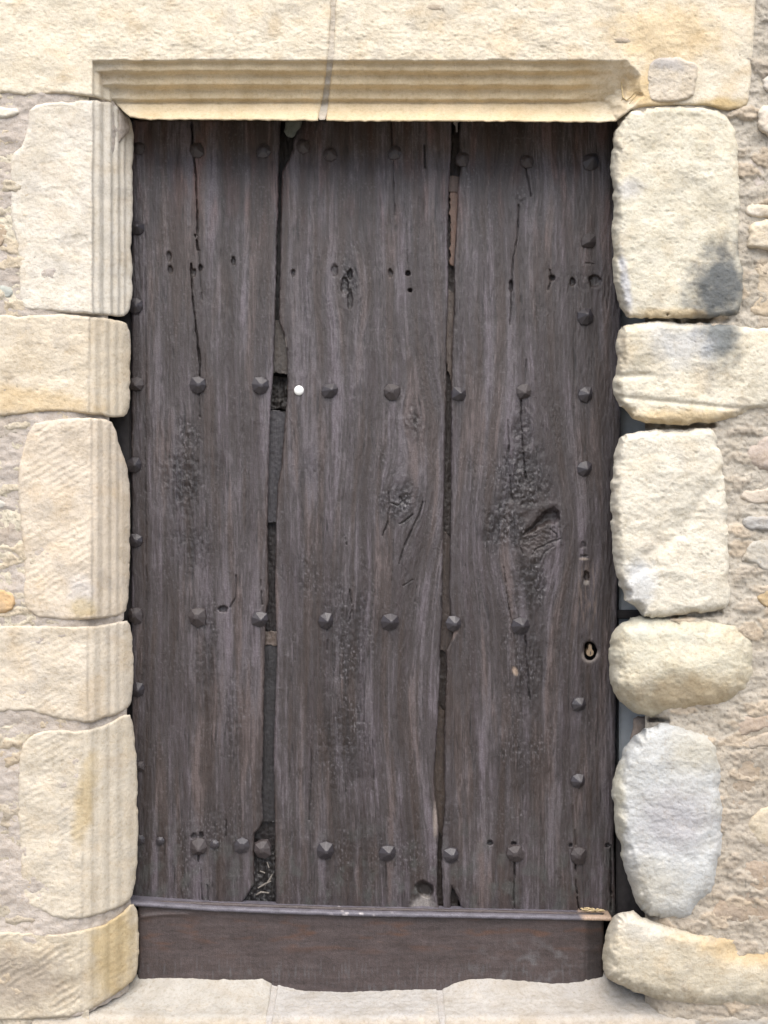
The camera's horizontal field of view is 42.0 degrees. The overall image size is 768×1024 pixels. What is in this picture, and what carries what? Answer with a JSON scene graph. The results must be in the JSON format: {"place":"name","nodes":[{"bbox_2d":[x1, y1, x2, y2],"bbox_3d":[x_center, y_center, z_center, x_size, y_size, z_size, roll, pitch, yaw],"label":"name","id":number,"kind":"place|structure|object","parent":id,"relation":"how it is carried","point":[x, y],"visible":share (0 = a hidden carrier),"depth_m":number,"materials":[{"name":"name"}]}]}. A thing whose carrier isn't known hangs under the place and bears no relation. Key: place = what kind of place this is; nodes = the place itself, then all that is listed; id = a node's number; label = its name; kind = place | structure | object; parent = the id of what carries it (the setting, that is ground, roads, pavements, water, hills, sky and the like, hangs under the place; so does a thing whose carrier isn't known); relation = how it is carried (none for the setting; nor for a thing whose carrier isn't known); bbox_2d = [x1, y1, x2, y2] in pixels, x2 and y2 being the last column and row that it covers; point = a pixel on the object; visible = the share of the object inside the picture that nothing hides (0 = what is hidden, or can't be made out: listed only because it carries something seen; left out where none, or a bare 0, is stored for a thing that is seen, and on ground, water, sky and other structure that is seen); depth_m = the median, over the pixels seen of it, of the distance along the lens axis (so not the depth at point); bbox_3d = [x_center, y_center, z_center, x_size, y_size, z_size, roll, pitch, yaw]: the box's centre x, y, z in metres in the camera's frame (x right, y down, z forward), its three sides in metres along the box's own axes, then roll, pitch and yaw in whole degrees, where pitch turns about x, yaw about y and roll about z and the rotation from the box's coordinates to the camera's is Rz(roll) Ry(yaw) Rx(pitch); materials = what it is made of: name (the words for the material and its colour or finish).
{"place":"outdoors","nodes":[
{"label":"outdoors","id":0,"kind":"place"},
{"label":"pavement","id":1,"kind":"structure","parent":0,"visible":0},
{"bbox_2d":[32,972,695,1023],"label":"door sill","id":2,"kind":"structure","parent":1,"relation":"on","point":[603,1000],"depth_m":1.92,"materials":[{"name":"stone"}]},
{"bbox_2d":[108,107,644,973],"bbox_3d":[-0.018,0.086,2.056,1.300,1.980,0.088,0,0,0],"label":"doorframe","id":3,"kind":"object","parent":1,"relation":"on","point":[624,727],"visible":0.08,"depth_m":2.02,"materials":[{"name":"grey paint"}]},
{"bbox_2d":[126,120,621,991],"bbox_3d":[-0.015,0.083,2.015,1.034,1.800,0.105,0,0,0],"label":"wooden door","id":4,"kind":"structure","parent":3,"relation":"attached to","point":[376,436],"depth_m":2.00,"materials":[{"name":"brown wood"}]},
{"bbox_2d":[580,907,604,912],"bbox_3d":[0.414,0.790,1.984,0.048,0.017,0.023,0,0,0],"label":"straw clump","id":5,"kind":"object","parent":4,"relation":"on","point":[595,910],"visible":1,"depth_m":1.98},
{"bbox_2d":[0,0,767,1023],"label":"rubble wall","id":6,"kind":"structure","parent":1,"relation":"on","point":[734,902],"depth_m":1.88,"materials":[{"name":"stone"}]},
{"bbox_2d":[0,92,138,1019],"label":"moulded jamb","id":7,"kind":"object","parent":6,"relation":"attached to","point":[71,788],"visible":1,"depth_m":1.87,"materials":[{"name":"stone"}]},
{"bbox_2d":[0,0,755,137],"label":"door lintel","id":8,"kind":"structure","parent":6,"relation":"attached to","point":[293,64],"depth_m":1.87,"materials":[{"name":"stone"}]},
{"bbox_2d":[621,82,639,103],"bbox_3d":[0.461,-0.795,1.883,0.007,0.057,0.052,0,0,-31],"label":"dry stalk","id":9,"kind":"object","parent":8,"relation":"on","point":[629,97],"visible":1,"depth_m":1.89,"materials":[{"name":"plant"}]},
{"bbox_2d":[602,106,767,1005],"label":"rough jamb","id":10,"kind":"object","parent":6,"relation":"attached to","point":[675,194],"visible":0.95,"depth_m":1.86,"materials":[{"name":"stone"}]}
]}

